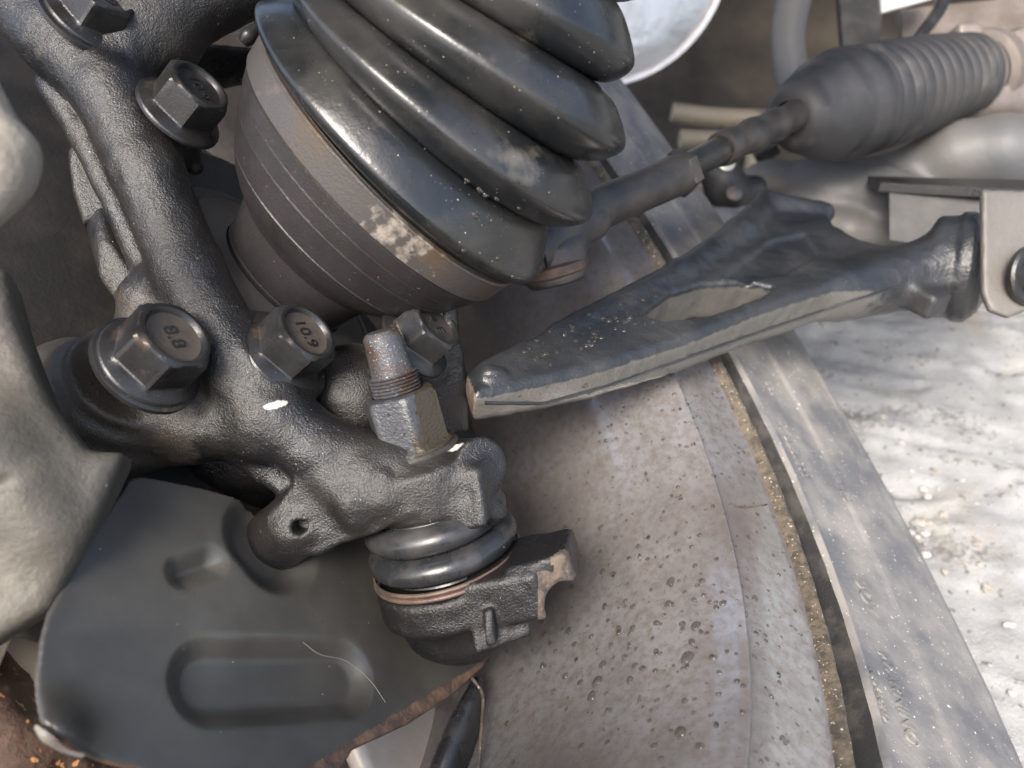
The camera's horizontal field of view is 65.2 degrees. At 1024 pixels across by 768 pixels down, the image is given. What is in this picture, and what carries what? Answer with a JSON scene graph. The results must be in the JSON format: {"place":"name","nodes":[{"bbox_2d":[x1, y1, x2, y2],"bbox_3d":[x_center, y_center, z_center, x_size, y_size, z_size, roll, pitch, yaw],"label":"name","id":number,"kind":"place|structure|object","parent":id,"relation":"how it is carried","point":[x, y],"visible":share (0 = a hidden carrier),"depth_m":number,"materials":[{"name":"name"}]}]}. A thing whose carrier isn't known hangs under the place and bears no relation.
{"place":"outdoors","nodes":[
{"label":"outdoors","id":0,"kind":"place"},
{"bbox_2d":[702,165,1023,767],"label":"ground","id":1,"kind":"structure","parent":0,"point":[956,417],"depth_m":0.50,"materials":[{"name":"concrete"}]},
{"bbox_2d":[0,21,1022,767],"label":"tyre on rim","id":2,"kind":"object","parent":1,"relation":"on","point":[888,665],"visible":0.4,"depth_m":0.30,"materials":[{"name":"rubber"}]},
{"bbox_2d":[0,651,117,767],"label":"disc","id":3,"kind":"object","parent":2,"relation":"on","point":[22,745],"visible":0.62,"depth_m":0.21,"materials":[{"name":"brown metal"}]},
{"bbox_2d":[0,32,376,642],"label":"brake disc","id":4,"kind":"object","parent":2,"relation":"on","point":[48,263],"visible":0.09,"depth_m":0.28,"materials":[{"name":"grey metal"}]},
{"bbox_2d":[87,44,372,507],"bbox_3d":[-0.103,-0.051,0.306,0.089,0.133,0.166,-15,40,-10],"label":"hub carrier","id":5,"kind":"object","parent":4,"relation":"on","point":[346,394],"visible":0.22,"depth_m":0.27,"materials":[{"name":"paint"}]},
{"bbox_2d":[0,0,506,569],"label":"steering knuckle","id":6,"kind":"object","parent":5,"relation":"attached to","point":[318,468],"visible":0.79,"depth_m":0.24,"materials":[{"name":"black metal"}]},
{"bbox_2d":[0,84,131,645],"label":"brake caliper","id":7,"kind":"object","parent":6,"relation":"attached to","point":[61,484],"visible":1,"depth_m":0.19,"materials":[{"name":"metal"}]},
{"bbox_2d":[35,0,133,49],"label":"hex bolt","id":8,"kind":"object","parent":6,"relation":"attached to","point":[84,24],"visible":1,"depth_m":0.24,"materials":[{"name":"metal"}]},
{"bbox_2d":[88,303,210,414],"bbox_3d":[-0.100,-0.010,0.228,0.017,0.032,0.032,-36,44,27],"label":"hex bolt","id":9,"kind":"object","parent":6,"relation":"attached to","point":[151,358],"visible":1,"depth_m":0.22,"materials":[{"name":"metal"}]},
{"bbox_2d":[135,59,227,149],"bbox_3d":[-0.102,-0.090,0.253,0.014,0.028,0.028,-36,47,27],"label":"hex bolt","id":10,"kind":"object","parent":6,"relation":"attached to","point":[183,102],"visible":1,"depth_m":0.25,"materials":[{"name":"metal"}]},
{"bbox_2d":[34,415,485,767],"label":"brake shield","id":11,"kind":"object","parent":6,"relation":"attached to","point":[182,624],"visible":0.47,"depth_m":0.22,"materials":[{"name":"metal"}]},
{"bbox_2d":[303,642,385,702],"bbox_3d":[-0.051,0.088,0.245,0.021,0.026,0.007,-4,40,4],"label":"hair","id":12,"kind":"object","parent":11,"relation":"on","point":[348,662],"visible":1,"depth_m":0.25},
{"bbox_2d":[248,304,334,389],"bbox_3d":[-0.068,-0.013,0.250,0.014,0.030,0.030,-36,52,27],"label":"hex bolt","id":13,"kind":"object","parent":6,"relation":"attached to","point":[293,344],"visible":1,"depth_m":0.24,"materials":[{"name":"metal"}]},
{"bbox_2d":[381,309,459,377],"bbox_3d":[-0.028,-0.017,0.265,0.013,0.028,0.028,-36,66,27],"label":"hex bolt","id":14,"kind":"object","parent":6,"relation":"attached to","point":[430,341],"visible":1,"depth_m":0.26,"materials":[{"name":"metal"}]},
{"bbox_2d":[363,327,579,665],"bbox_3d":[-0.019,0.045,0.252,0.080,0.105,0.056,19,46,29],"label":"ball joint","id":15,"kind":"object","parent":6,"relation":"attached to","point":[453,593],"visible":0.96,"depth_m":0.25,"materials":[{"name":"metal"}]},
{"bbox_2d":[226,0,634,330],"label":"driveshaft","id":16,"kind":"object","parent":5,"relation":"attached to","point":[363,129],"visible":0.98,"depth_m":0.22,"materials":[{"name":"black rubber"}]},
{"bbox_2d":[439,178,520,260],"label":"boot water drops","id":17,"kind":"object","parent":16,"relation":"attached to","point":[474,214],"visible":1,"depth_m":0.23,"materials":[{"name":"grey"}]},
{"bbox_2d":[429,676,484,767],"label":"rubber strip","id":18,"kind":"object","parent":2,"relation":"attached to","point":[455,746],"visible":1,"depth_m":0.28,"materials":[{"name":"black rubber"}]},
{"bbox_2d":[561,673,567,679],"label":"water drop","id":19,"kind":"object","parent":2,"relation":"attached to","point":[564,675],"visible":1,"depth_m":0.27,"materials":[{"name":"grey"}]},
{"bbox_2d":[565,627,570,634],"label":"water drop","id":20,"kind":"object","parent":2,"relation":"attached to","point":[568,631],"visible":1,"depth_m":0.29,"materials":[{"name":"grey"}]},
{"bbox_2d":[578,743,584,750],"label":"water drop","id":21,"kind":"object","parent":2,"relation":"attached to","point":[580,746],"visible":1,"depth_m":0.24,"materials":[{"name":"grey"}]},
{"bbox_2d":[587,691,595,701],"bbox_3d":[0.025,0.099,0.254,0.003,0.002,0.004,-4,40,4],"label":"water drop","id":22,"kind":"object","parent":2,"relation":"attached to","point":[591,696],"visible":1,"depth_m":0.25,"materials":[{"name":"grey"}]},
{"bbox_2d":[592,676,601,687],"bbox_3d":[0.028,0.096,0.258,0.004,0.003,0.004,-4,40,4],"label":"water drop","id":23,"kind":"object","parent":2,"relation":"attached to","point":[597,681],"visible":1,"depth_m":0.26,"materials":[{"name":"grey"}]},
{"bbox_2d":[599,660,605,668],"bbox_3d":[0.030,0.092,0.263,0.003,0.002,0.003,-4,40,4],"label":"water drop","id":24,"kind":"object","parent":2,"relation":"attached to","point":[602,664],"visible":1,"depth_m":0.26,"materials":[{"name":"grey"}]},
{"bbox_2d":[608,642,613,648],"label":"water drop","id":25,"kind":"object","parent":2,"relation":"attached to","point":[610,645],"visible":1,"depth_m":0.27,"materials":[{"name":"grey"}]},
{"bbox_2d":[615,625,621,631],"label":"water drop","id":26,"kind":"object","parent":2,"relation":"attached to","point":[618,627],"visible":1,"depth_m":0.27,"materials":[{"name":"grey"}]},
{"bbox_2d":[626,676,633,684],"bbox_3d":[0.037,0.092,0.248,0.002,0.002,0.003,-4,40,4],"label":"water drop","id":27,"kind":"object","parent":2,"relation":"attached to","point":[629,680],"visible":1,"depth_m":0.25,"materials":[{"name":"grey"}]},
{"bbox_2d":[639,665,645,670],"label":"water drop","id":28,"kind":"object","parent":2,"relation":"attached to","point":[642,668],"visible":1,"depth_m":0.25,"materials":[{"name":"grey"}]},
{"bbox_2d":[482,272,818,767],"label":"water drops","id":29,"kind":"object","parent":2,"relation":"on","point":[684,700],"visible":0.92,"depth_m":0.27,"materials":[{"name":"liquid"}]},
{"bbox_2d":[650,743,657,748],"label":"water drop","id":30,"kind":"object","parent":2,"relation":"attached to","point":[653,745],"visible":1,"depth_m":0.22,"materials":[{"name":"grey"}]},
{"bbox_2d":[664,600,671,606],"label":"water drop","id":31,"kind":"object","parent":2,"relation":"attached to","point":[668,603],"visible":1,"depth_m":0.26,"materials":[{"name":"grey"}]},
{"bbox_2d":[666,577,674,585],"bbox_3d":[0.054,0.067,0.271,0.003,0.002,0.003,-4,40,4],"label":"water drop","id":32,"kind":"object","parent":2,"relation":"attached to","point":[670,581],"visible":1,"depth_m":0.27,"materials":[{"name":"grey"}]},
{"bbox_2d":[674,726,685,736],"bbox_3d":[0.045,0.094,0.216,0.003,0.003,0.004,-4,40,4],"label":"water drop","id":33,"kind":"object","parent":2,"relation":"attached to","point":[680,731],"visible":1,"depth_m":0.21,"materials":[{"name":"grey"}]},
{"bbox_2d":[680,651,693,664],"bbox_3d":[0.053,0.083,0.241,0.004,0.003,0.005,-4,40,4],"label":"water drop","id":34,"kind":"object","parent":2,"relation":"attached to","point":[687,657],"visible":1,"depth_m":0.24,"materials":[{"name":"grey"}]},
{"bbox_2d":[691,621,700,630],"bbox_3d":[0.058,0.076,0.250,0.003,0.002,0.003,-4,40,4],"label":"water drop","id":35,"kind":"object","parent":2,"relation":"attached to","point":[695,625],"visible":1,"depth_m":0.25,"materials":[{"name":"grey"}]},
{"bbox_2d":[709,654,717,659],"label":"water drop","id":36,"kind":"object","parent":2,"relation":"attached to","point":[712,657],"visible":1,"depth_m":0.24,"materials":[{"name":"grey"}]},
{"bbox_2d":[701,162,767,207],"bbox_3d":[0.129,-0.121,0.471,0.036,0.032,0.035,-31,45,-26],"label":"link arm","id":37,"kind":"object","parent":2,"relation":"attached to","point":[734,185],"visible":0.68,"depth_m":0.46},
{"bbox_2d":[617,0,1023,189],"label":"car underside","id":38,"kind":"object","parent":1,"relation":"on","point":[701,72],"visible":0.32,"depth_m":0.69,"materials":[{"name":"silver metal"}]},
{"bbox_2d":[743,112,1023,317],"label":"subframe","id":39,"kind":"object","parent":38,"relation":"attached to","point":[914,189],"visible":0.78,"depth_m":0.48,"materials":[{"name":"grey paint"}]},
{"bbox_2d":[466,189,982,419],"bbox_3d":[0.091,-0.048,0.370,0.282,0.082,0.120,-21,41,-16],"label":"control arm","id":40,"kind":"object","parent":39,"relation":"attached to","point":[764,264],"visible":0.97,"depth_m":0.35},
{"bbox_2d":[494,280,847,396],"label":"dirt specks","id":41,"kind":"object","parent":40,"relation":"attached to","point":[629,318],"visible":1,"depth_m":0.30,"materials":[{"name":"grey"}]},
{"bbox_2d":[753,0,1023,161],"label":"steering rack","id":42,"kind":"object","parent":39,"relation":"attached to","point":[860,100],"visible":0.97,"depth_m":0.45,"materials":[{"name":"rubber"}]},
{"bbox_2d":[519,99,808,290],"bbox_3d":[0.080,-0.093,0.354,0.027,0.048,0.236,26,50,33],"label":"tie rod","id":43,"kind":"object","parent":42,"relation":"attached to","point":[675,173],"visible":0.84,"depth_m":0.32,"materials":[{"name":"metal"}]},
{"bbox_2d":[822,324,1020,739],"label":"gravel","id":44,"kind":"structure","parent":0,"point":[923,523],"depth_m":0.45,"materials":[{"name":"white gravel"}]}
]}

